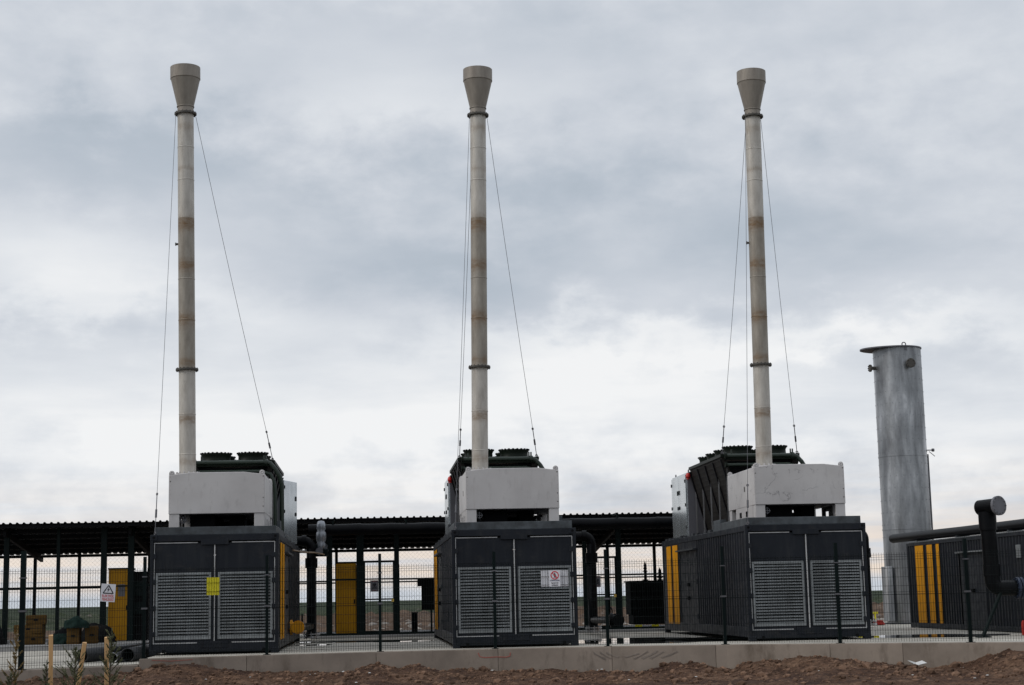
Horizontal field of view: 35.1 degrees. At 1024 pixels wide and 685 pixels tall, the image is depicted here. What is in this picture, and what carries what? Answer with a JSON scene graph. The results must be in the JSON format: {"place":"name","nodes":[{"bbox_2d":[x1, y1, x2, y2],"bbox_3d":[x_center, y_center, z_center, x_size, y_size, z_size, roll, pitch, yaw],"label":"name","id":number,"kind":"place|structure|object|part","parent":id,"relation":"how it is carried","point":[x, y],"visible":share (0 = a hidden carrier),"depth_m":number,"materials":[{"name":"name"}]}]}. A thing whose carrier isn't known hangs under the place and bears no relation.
{"place":"outdoors","nodes":[
{"label":"outdoors","id":0,"kind":"place"},
{"bbox_2d":[0,650,163,670],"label":"pavement","id":1,"kind":"structure","parent":0,"point":[30,658],"depth_m":40.42,"materials":[{"name":"concrete"}]},
{"bbox_2d":[77,642,148,661],"bbox_3d":[-9.920,7.897,41.482,0.328,0.368,5.538,-2,-9,8],"label":"loose pipe","id":2,"kind":"object","parent":1,"relation":"on","point":[88,658],"visible":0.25,"depth_m":39.43,"materials":[{"name":"grey plastic"}]},
{"bbox_2d":[109,652,120,662],"bbox_3d":[-9.443,7.626,39.442,0.242,0.242,2.783,-1,-9,-3],"label":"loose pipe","id":3,"kind":"object","parent":1,"relation":"on","point":[118,654],"visible":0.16,"depth_m":38.39,"materials":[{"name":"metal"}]},
{"bbox_2d":[120,644,160,661],"bbox_3d":[-9.208,7.711,40.328,0.338,0.358,3.855,-1,-9,-3],"label":"loose pipe","id":4,"kind":"object","parent":1,"relation":"on","point":[137,655],"visible":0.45,"depth_m":39.08,"materials":[{"name":"black plastic"}]},
{"bbox_2d":[0,625,677,651],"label":"shed floor","id":5,"kind":"structure","parent":0,"point":[9,646],"depth_m":53.52,"materials":[{"name":"concrete"}]},
{"bbox_2d":[0,630,6,644],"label":"tarpaulin","id":6,"kind":"object","parent":5,"relation":"on","point":[2,640],"visible":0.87,"depth_m":52.69,"materials":[{"name":"green fabric"}]},
{"bbox_2d":[25,633,44,644],"bbox_3d":[-15.228,9.447,51.642,0.644,0.360,0.516,0,-9,-9],"label":"crate","id":7,"kind":"object","parent":5,"relation":"on","point":[33,639],"visible":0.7,"depth_m":51.41,"materials":[{"name":"brown wood"}]},
{"bbox_2d":[13,624,45,633],"bbox_3d":[-15.375,9.137,51.678,0.904,0.270,0.516,-1,-9,-2],"label":"crate","id":8,"kind":"object","parent":7,"relation":"on","point":[43,628],"visible":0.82,"depth_m":51.44,"materials":[{"name":"brown wood"}]},
{"bbox_2d":[26,615,46,624],"bbox_3d":[-15.180,8.854,51.740,0.624,0.300,0.516,1,-9,-11],"label":"crate","id":9,"kind":"object","parent":8,"relation":"on","point":[39,618],"visible":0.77,"depth_m":51.50,"materials":[{"name":"brown wood"}]},
{"bbox_2d":[47,633,66,644],"bbox_3d":[-14.355,9.417,51.516,0.729,0.344,0.780,-3,-9,13],"label":"tarpaulin","id":10,"kind":"object","parent":5,"relation":"on","point":[55,638],"visible":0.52,"depth_m":51.24,"materials":[{"name":"green fabric"}]},
{"bbox_2d":[53,628,66,635],"bbox_3d":[-14.584,9.502,52.698,0.814,0.552,0.828,0,-9,-5],"label":"tarpaulin","id":11,"kind":"object","parent":10,"relation":"on","point":[62,630],"visible":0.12,"depth_m":52.46,"materials":[{"name":"green fabric"}]},
{"bbox_2d":[66,628,81,643],"bbox_3d":[-13.825,9.264,51.182,0.404,0.520,0.416,-1,-9,-1],"label":"crate","id":12,"kind":"object","parent":5,"relation":"on","point":[73,639],"visible":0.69,"depth_m":51.00,"materials":[{"name":"brown wood"}]},
{"bbox_2d":[64,616,88,627],"bbox_3d":[-13.775,8.841,51.291,0.847,0.387,0.775,0,-9,-5],"label":"tarpaulin","id":13,"kind":"object","parent":12,"relation":"on","point":[74,622],"visible":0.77,"depth_m":51.07,"materials":[{"name":"green fabric"}]},
{"bbox_2d":[85,626,98,643],"bbox_3d":[-13.342,9.277,51.425,0.424,0.550,0.466,1,-9,-15],"label":"crate","id":14,"kind":"object","parent":5,"relation":"on","point":[91,636],"visible":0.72,"depth_m":51.21,"materials":[{"name":"brown wood"}]},
{"bbox_2d":[82,623,115,642],"bbox_3d":[-13.520,9.456,52.819,1.208,0.638,1.057,0,-9,-5],"label":"tarpaulin","id":15,"kind":"object","parent":5,"relation":"on","point":[101,639],"visible":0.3,"depth_m":52.53,"materials":[{"name":"plastic"}]},
{"bbox_2d":[108,568,149,640],"bbox_3d":[-12.995,8.912,55.257,1.330,2.410,1.650,0,-9,-5],"label":"yellow cabinet","id":16,"kind":"object","parent":5,"relation":"on","point":[115,615],"visible":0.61,"depth_m":54.53,"materials":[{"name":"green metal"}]},
{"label":"yellow door","id":17,"kind":"part","parent":16,"relation":"part of","materials":[{"name":"paint"}]},
{"bbox_2d":[0,512,672,643],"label":"open shed","id":18,"kind":"structure","parent":5,"relation":"on","point":[38,541],"depth_m":55.69,"materials":[{"name":"metal"}]},
{"bbox_2d":[371,580,377,591],"bbox_3d":[-4.673,8.271,55.033,0.260,0.380,0.021,0,-9,-5],"label":"danger sign","id":19,"kind":"object","parent":18,"relation":"attached to","point":[375,584],"visible":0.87,"depth_m":55.03,"materials":[{"name":"grey plastic"}]},
{"bbox_2d":[308,518,444,535],"bbox_3d":[-4.440,6.146,53.925,4.609,0.558,1.398,0,-9,-5],"label":"header pipe","id":20,"kind":"object","parent":18,"relation":"hanging from","point":[332,529],"visible":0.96,"depth_m":53.28,"materials":[{"name":"black metal"}]},
{"bbox_2d":[597,576,600,586],"bbox_3d":[2.918,8.217,55.699,0.260,0.380,0.021,0,-9,-5],"label":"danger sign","id":21,"kind":"object","parent":18,"relation":"attached to","point":[599,582],"visible":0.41,"depth_m":55.70,"materials":[{"name":"grey plastic"}]},
{"bbox_2d":[536,513,672,529],"bbox_3d":[3.080,6.043,54.593,5.607,0.558,1.398,0,-9,-5],"label":"header pipe","id":22,"kind":"object","parent":18,"relation":"hanging from","point":[623,523],"visible":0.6,"depth_m":53.99,"materials":[{"name":"black metal"}]},
{"bbox_2d":[335,562,356,632],"bbox_3d":[-5.659,8.809,55.909,0.840,2.430,1.650,0,-9,-5],"label":"yellow cabinet","id":23,"kind":"object","parent":5,"relation":"on","point":[349,589],"visible":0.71,"depth_m":55.12,"materials":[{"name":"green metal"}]},
{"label":"yellow door","id":24,"kind":"part","parent":23,"relation":"part of","materials":[{"name":"paint"}]},
{"bbox_2d":[411,612,417,631],"bbox_3d":[-3.370,9.697,56.093,0.239,0.720,0.239,0,-9,-5],"label":"bollard","id":25,"kind":"object","parent":5,"relation":"on","point":[416,623],"visible":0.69,"depth_m":56.02,"materials":[{"name":"black plastic"}]},
{"bbox_2d":[417,579,433,630],"bbox_3d":[-2.892,9.192,56.550,0.800,1.840,0.420,0,-9,-5],"label":"control box","id":26,"kind":"object","parent":5,"relation":"on","point":[428,584],"visible":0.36,"depth_m":56.46,"materials":[{"name":"black metal"}]},
{"bbox_2d":[624,562,664,626],"bbox_3d":[5.000,9.069,58.463,1.700,2.350,1.440,0,-9,-5],"label":"transformer","id":27,"kind":"object","parent":5,"relation":"on","point":[648,603],"visible":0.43,"depth_m":57.88,"materials":[{"name":"black metal"}]},
{"bbox_2d":[0,590,882,616],"bbox_3d":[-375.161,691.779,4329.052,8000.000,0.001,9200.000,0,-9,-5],"label":"ground","id":28,"kind":"structure","parent":0,"point":[39,611],"depth_m":822.27,"materials":[{"name":"green plant"}]},
{"bbox_2d":[0,642,1023,682],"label":"retaining wall","id":29,"kind":"structure","parent":28,"relation":"on","point":[643,658],"depth_m":38.12,"materials":[{"name":"concrete"}]},
{"bbox_2d":[0,538,1023,669],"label":"fence","id":30,"kind":"object","parent":29,"relation":"on","point":[22,610],"visible":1,"depth_m":38.02,"materials":[{"name":"black metal"}]},
{"bbox_2d":[100,584,115,601],"bbox_3d":[-9.157,5.676,36.739,0.336,0.400,0.017,10,-13,-33],"label":"warning sign","id":31,"kind":"object","parent":30,"relation":"attached to","point":[108,592],"visible":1,"depth_m":36.73,"materials":[{"name":"white plastic"}]},
{"bbox_2d":[207,577,219,594],"bbox_3d":[-6.973,5.687,37.810,0.300,0.410,0.009,2,-9,-18],"label":"warning plate","id":32,"kind":"object","parent":30,"relation":"attached to","point":[213,583],"visible":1,"depth_m":37.81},
{"bbox_2d":[541,570,567,586],"bbox_3d":[1.030,5.697,39.134,0.660,0.390,0.065,-1,-9,-2],"label":"prohibition sign","id":33,"kind":"object","parent":30,"relation":"attached to","point":[556,578],"visible":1,"depth_m":39.13,"materials":[{"name":"white plastic"}]},
{"bbox_2d":[0,596,883,639],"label":"terrain","id":34,"kind":"structure","parent":0,"point":[425,618],"depth_m":110.70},
{"bbox_2d":[304,614,883,630],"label":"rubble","id":35,"kind":"object","parent":34,"relation":"on","point":[410,626],"visible":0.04,"depth_m":84.78,"materials":[{"name":"stone"}]},
{"bbox_2d":[0,648,1023,684],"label":"soil terrain","id":36,"kind":"structure","parent":0,"point":[242,678],"depth_m":35.65,"materials":[{"name":"brown soil"}]},
{"bbox_2d":[0,671,18,684],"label":"conifer seedling","id":37,"kind":"object","parent":36,"relation":"on","point":[10,679],"visible":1,"depth_m":26.46,"materials":[{"name":"green plant"}]},
{"bbox_2d":[0,627,24,684],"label":"conifer seedling","id":38,"kind":"object","parent":36,"relation":"on","point":[16,647],"visible":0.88,"depth_m":26.88,"materials":[{"name":"green plant"}]},
{"bbox_2d":[38,661,50,684],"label":"conifer seedling","id":39,"kind":"object","parent":36,"relation":"on","point":[46,673],"visible":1,"depth_m":27.10,"materials":[{"name":"green plant"}]},
{"bbox_2d":[48,635,52,684],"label":"wooden stake","id":40,"kind":"object","parent":36,"relation":"on","point":[50,674],"visible":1,"depth_m":27.38,"materials":[{"name":"brown wood"}]},
{"bbox_2d":[51,646,102,684],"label":"conifer seedling","id":41,"kind":"object","parent":36,"relation":"on","point":[75,657],"visible":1,"depth_m":27.15,"materials":[{"name":"green plant"}]},
{"bbox_2d":[76,642,86,684],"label":"wooden stake","id":42,"kind":"object","parent":36,"relation":"on","point":[84,645],"visible":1,"depth_m":27.45,"materials":[{"name":"brown wood"}]},
{"bbox_2d":[104,637,108,684],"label":"wooden stake","id":43,"kind":"object","parent":36,"relation":"on","point":[105,674],"visible":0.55,"depth_m":27.46,"materials":[{"name":"brown wood"}]},
{"bbox_2d":[89,629,125,684],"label":"conifer seedling","id":44,"kind":"object","parent":36,"relation":"on","point":[111,657],"visible":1,"depth_m":27.12,"materials":[{"name":"green plant"}]},
{"bbox_2d":[123,659,987,682],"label":"litter","id":45,"kind":"object","parent":36,"relation":"on","point":[919,662],"visible":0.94,"depth_m":36.22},
{"bbox_2d":[0,0,1023,608],"label":"sky","id":46,"kind":"structure","parent":0,"point":[334,134],"materials":[{"name":"grey"}]},
{"bbox_2d":[148,621,1023,657],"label":"platform","id":47,"kind":"structure","parent":0,"point":[418,645],"depth_m":41.89,"materials":[{"name":"concrete"}]},
{"bbox_2d":[149,521,299,655],"bbox_3d":[-7.874,6.951,46.001,3.350,3.350,12.061,0,-9,-5],"label":"generator container","id":48,"kind":"object","parent":47,"relation":"on","point":[184,550],"visible":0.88,"depth_m":40.15,"materials":[{"name":"metal"}]},
{"bbox_2d":[152,542,213,644],"bbox_3d":[-8.147,6.196,40.065,1.520,2.485,0.164,0,-9,-5],"label":"front door","id":49,"kind":"structure","parent":48,"relation":"in","point":[183,556],"depth_m":40.05,"materials":[{"name":"paint"}]},
{"bbox_2d":[168,63,271,526],"bbox_3d":[-7.882,-1.162,43.812,2.611,12.435,3.203,0,-9,-5],"label":"exhaust stack","id":50,"kind":"object","parent":48,"relation":"on","point":[205,499],"visible":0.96,"depth_m":42.30,"materials":[{"name":"white paint"}]},
{"bbox_2d":[154,116,175,534],"bbox_3d":[-8.956,-0.678,41.835,0.078,11.295,1.507,-1,-9,2],"label":"guy wire","id":51,"kind":"object","parent":50,"relation":"attached to","point":[164,349],"visible":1,"depth_m":41.48,"materials":[{"name":"metal"}]},
{"bbox_2d":[196,119,273,459],"bbox_3d":[-7.604,-1.394,44.600,0.091,9.078,3.540,-6,-10,27],"label":"guy wire","id":52,"kind":"object","parent":50,"relation":"attached to","point":[272,458],"visible":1,"depth_m":44.70,"materials":[{"name":"metal"}]},
{"bbox_2d":[196,451,283,531],"bbox_3d":[-7.842,4.612,47.392,2.582,2.462,4.954,0,-9,-5],"label":"dry cooler","id":53,"kind":"object","parent":48,"relation":"on","point":[253,462],"visible":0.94,"depth_m":45.28,"materials":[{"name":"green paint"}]},
{"bbox_2d":[215,541,275,642],"bbox_3d":[-6.593,6.185,40.202,1.500,2.485,0.164,0,-9,-5],"label":"front door","id":54,"kind":"structure","parent":48,"relation":"in","point":[236,554],"depth_m":40.19,"materials":[{"name":"paint"}]},
{"bbox_2d":[278,480,296,543],"bbox_3d":[-7.431,5.345,51.139,1.284,2.143,2.480,0,-9,-5],"label":"electrical cabinet","id":55,"kind":"object","parent":48,"relation":"on","point":[290,509],"visible":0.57,"depth_m":50.54,"materials":[{"name":"metal"}]},
{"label":"door","id":56,"kind":"part","parent":55,"relation":"part of","materials":[{"name":"grey metal"}]},
{"bbox_2d":[285,555,289,634],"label":"side door","id":57,"kind":"structure","parent":48,"relation":"in","point":[287,561],"depth_m":44.59,"materials":[{"name":"paint"}]},
{"bbox_2d":[292,549,324,554],"bbox_3d":[-6.225,6.450,49.757,0.065,0.090,5.057,-2,-9,3],"label":"hose","id":58,"kind":"object","parent":48,"relation":"attached to","point":[307,552],"visible":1,"depth_m":49.15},
{"bbox_2d":[290,535,319,638],"bbox_3d":[-6.512,7.384,49.123,1.174,3.309,6.854,0,-9,-5],"label":"gas riser","id":59,"kind":"object","parent":47,"relation":"on","point":[308,543],"visible":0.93,"depth_m":52.09,"materials":[{"name":"black metal"}]},
{"bbox_2d":[315,521,327,556],"bbox_3d":[-6.289,6.361,52.594,0.660,1.160,0.466,0,-9,-5],"label":"wrapped valve","id":60,"kind":"object","parent":59,"relation":"attached to","point":[321,546],"visible":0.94,"depth_m":52.54,"materials":[{"name":"silver metal"}]},
{"bbox_2d":[298,644,330,645],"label":"puddle water","id":61,"kind":"structure","parent":47,"relation":"on","point":[313,644],"depth_m":46.48,"materials":[{"name":"grey liquid"}]},
{"bbox_2d":[296,639,420,642],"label":"puddle water","id":62,"kind":"structure","parent":47,"relation":"on","point":[357,641],"depth_m":49.50,"materials":[{"name":"grey liquid"}]},
{"bbox_2d":[433,516,577,648],"bbox_3d":[-0.443,6.898,46.653,3.350,3.350,12.061,0,-9,-5],"label":"generator container","id":63,"kind":"object","parent":47,"relation":"on","point":[518,544],"visible":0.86,"depth_m":40.80,"materials":[{"name":"metal"}]},
{"bbox_2d":[437,555,442,628],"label":"side door","id":64,"kind":"structure","parent":63,"relation":"in","point":[439,561],"depth_m":48.30,"materials":[{"name":"paint"}]},
{"bbox_2d":[444,476,459,534],"bbox_3d":[-1.622,5.287,51.548,0.969,2.143,2.684,0,-9,-5],"label":"electrical cabinet","id":65,"kind":"object","parent":63,"relation":"on","point":[450,503],"visible":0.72,"depth_m":50.47,"materials":[{"name":"metal"}]},
{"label":"door","id":66,"kind":"part","parent":65,"relation":"part of","materials":[{"name":"grey metal"}]},
{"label":"door","id":67,"kind":"part","parent":65,"relation":"part of","materials":[{"name":"grey metal"}]},
{"bbox_2d":[455,537,514,636],"bbox_3d":[-0.715,6.143,40.718,1.520,2.485,0.164,0,-9,-5],"label":"front door","id":68,"kind":"structure","parent":63,"relation":"in","point":[469,551],"depth_m":40.71,"materials":[{"name":"paint"}]},
{"bbox_2d":[450,448,547,521],"bbox_3d":[-0.431,4.559,48.043,2.582,2.462,4.954,0,-9,-5],"label":"dry cooler","id":69,"kind":"object","parent":63,"relation":"on","point":[514,458],"visible":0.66,"depth_m":46.05,"materials":[{"name":"green paint"}]},
{"bbox_2d":[459,65,558,521],"bbox_3d":[-0.238,-1.217,44.483,2.436,12.434,3.203,0,-9,-5],"label":"exhaust stack","id":70,"kind":"object","parent":63,"relation":"on","point":[486,494],"visible":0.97,"depth_m":42.96,"materials":[{"name":"metal"}]},
{"bbox_2d":[454,115,469,529],"bbox_3d":[-1.316,-0.731,42.515,0.087,11.295,1.618,-4,-9,17],"label":"guy wire","id":71,"kind":"object","parent":70,"relation":"attached to","point":[455,527],"visible":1,"depth_m":42.07,"materials":[{"name":"metal"}]},
{"bbox_2d":[458,204,469,457],"bbox_3d":[-1.270,-1.424,45.250,0.065,9.078,2.869,1,-9,-13],"label":"guy wire","id":72,"kind":"object","parent":70,"relation":"attached to","point":[459,456],"visible":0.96,"depth_m":45.47,"materials":[{"name":"metal"}]},
{"bbox_2d":[487,120,537,455],"bbox_3d":[0.030,-1.448,45.274,0.088,9.078,3.322,-5,-10,20],"label":"guy wire","id":73,"kind":"object","parent":70,"relation":"attached to","point":[514,306],"visible":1,"depth_m":45.32,"materials":[{"name":"metal"}]},
{"bbox_2d":[515,536,574,635],"bbox_3d":[0.839,6.132,40.854,1.500,2.485,0.164,0,-9,-5],"label":"front door","id":74,"kind":"structure","parent":63,"relation":"in","point":[533,549],"depth_m":40.83,"materials":[{"name":"paint"}]},
{"bbox_2d":[576,530,623,632],"bbox_3d":[2.583,7.319,49.921,1.174,3.309,6.854,0,-9,-5],"label":"gas riser","id":75,"kind":"object","parent":47,"relation":"on","point":[591,554],"visible":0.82,"depth_m":52.89,"materials":[{"name":"metal"}]},
{"bbox_2d":[570,637,735,643],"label":"puddle water","id":76,"kind":"structure","parent":47,"relation":"on","point":[631,641],"depth_m":43.80,"materials":[{"name":"grey liquid"}]},
{"bbox_2d":[661,637,768,641],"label":"puddle water","id":77,"kind":"structure","parent":47,"relation":"on","point":[708,639],"depth_m":43.69,"materials":[{"name":"grey liquid"}]},
{"bbox_2d":[662,516,871,641],"bbox_3d":[7.038,6.844,47.310,3.350,3.350,12.061,0,-9,-5],"label":"generator container","id":78,"kind":"object","parent":47,"relation":"on","point":[767,539],"visible":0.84,"depth_m":41.56,"materials":[{"name":"metal"}]},
{"bbox_2d":[671,469,706,537],"bbox_3d":[5.849,5.234,52.205,0.969,2.143,2.684,0,-9,-5],"label":"electrical cabinet","id":79,"kind":"object","parent":78,"relation":"on","point":[683,507],"visible":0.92,"depth_m":51.34,"materials":[{"name":"metal"}]},
{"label":"door","id":80,"kind":"part","parent":79,"relation":"part of","materials":[{"name":"grey metal"}]},
{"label":"door","id":81,"kind":"part","parent":79,"relation":"part of","materials":[{"name":"grey metal"}]},
{"bbox_2d":[679,550,698,622],"bbox_3d":[5.342,7.454,48.897,0.080,2.310,2.650,0,-9,-5],"label":"side door","id":82,"kind":"structure","parent":78,"relation":"in","point":[691,554],"depth_m":48.84,"materials":[{"name":"paint"}]},
{"bbox_2d":[689,445,804,532],"bbox_3d":[7.090,4.505,48.703,2.582,2.462,4.954,0,-9,-5],"label":"dry cooler","id":83,"kind":"object","parent":78,"relation":"on","point":[709,472],"visible":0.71,"depth_m":47.66,"materials":[{"name":"green paint"}]},
{"bbox_2d":[748,532,808,630],"bbox_3d":[6.766,6.089,41.374,1.520,2.485,0.164,0,-9,-5],"label":"front door","id":84,"kind":"structure","parent":78,"relation":"in","point":[764,545],"depth_m":41.36,"materials":[{"name":"paint"}]},
{"bbox_2d":[727,68,845,520],"bbox_3d":[7.337,-1.271,45.148,2.436,12.434,3.203,0,-9,-5],"label":"exhaust stack","id":85,"kind":"object","parent":78,"relation":"on","point":[785,490],"visible":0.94,"depth_m":43.68,"materials":[{"name":"metal"}]},
{"bbox_2d":[721,141,744,453],"bbox_3d":[6.294,-1.478,45.915,0.063,9.078,2.882,1,-9,-15],"label":"guy wire","id":86,"kind":"object","parent":85,"relation":"attached to","point":[732,315],"visible":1,"depth_m":45.99,"materials":[{"name":"metal"}]},
{"bbox_2d":[745,116,748,524],"bbox_3d":[6.229,-0.785,43.180,0.088,11.295,1.673,-5,-10,21],"label":"guy wire","id":87,"kind":"object","parent":85,"relation":"attached to","point":[747,485],"visible":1,"depth_m":43.14,"materials":[{"name":"metal"}]},
{"bbox_2d":[761,125,797,451],"bbox_3d":[7.596,-1.502,45.939,0.088,9.078,3.284,-4,-9,19],"label":"guy wire","id":88,"kind":"object","parent":85,"relation":"attached to","point":[780,301],"visible":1,"depth_m":45.97,"materials":[{"name":"metal"}]},
{"bbox_2d":[806,530,867,628],"bbox_3d":[8.320,6.078,41.511,1.500,2.485,0.164,0,-9,-5],"label":"front door","id":89,"kind":"structure","parent":78,"relation":"in","point":[850,544],"depth_m":41.49,"materials":[{"name":"paint"}]},
{"bbox_2d":[866,532,876,625],"bbox_3d":[11.544,7.809,54.231,1.174,3.309,0.548,0,-9,-5],"label":"gas riser","id":90,"kind":"object","parent":47,"relation":"on","point":[869,579],"visible":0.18,"depth_m":54.12,"materials":[{"name":"metal"}]},
{"bbox_2d":[859,634,1009,637],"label":"puddle water","id":91,"kind":"structure","parent":47,"relation":"on","point":[941,635],"depth_m":42.63,"materials":[{"name":"grey liquid"}]},
{"bbox_2d":[906,530,1023,631],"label":"blower container","id":92,"kind":"object","parent":47,"relation":"on","point":[1010,541],"visible":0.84,"depth_m":48.33,"materials":[{"name":"metal"}]},
{"bbox_2d":[889,519,1023,542],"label":"roof pipe","id":93,"kind":"object","parent":92,"relation":"on","point":[1004,526],"visible":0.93,"depth_m":48.99,"materials":[{"name":"black metal"}]},
{"bbox_2d":[960,552,988,624],"bbox_3d":[13.400,7.155,47.077,0.090,2.080,1.960,0,-9,-5],"label":"side door","id":94,"kind":"structure","parent":92,"relation":"in","point":[977,560],"depth_m":46.88,"materials":[{"name":"paint"}]},
{"bbox_2d":[974,496,1023,637],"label":"standpipe","id":95,"kind":"object","parent":47,"relation":"on","point":[987,511],"visible":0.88,"depth_m":40.68,"materials":[{"name":"black metal"}]},
{"bbox_2d":[860,342,934,623],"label":"galvanised tower","id":96,"kind":"structure","parent":0,"point":[905,485],"depth_m":58.76,"materials":[{"name":"metal"}]},
{"bbox_2d":[1021,620,1023,634],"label":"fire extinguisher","id":97,"kind":"object","parent":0,"point":[1022,622],"visible":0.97,"depth_m":41.51,"materials":[{"name":"red metal"}]}
]}

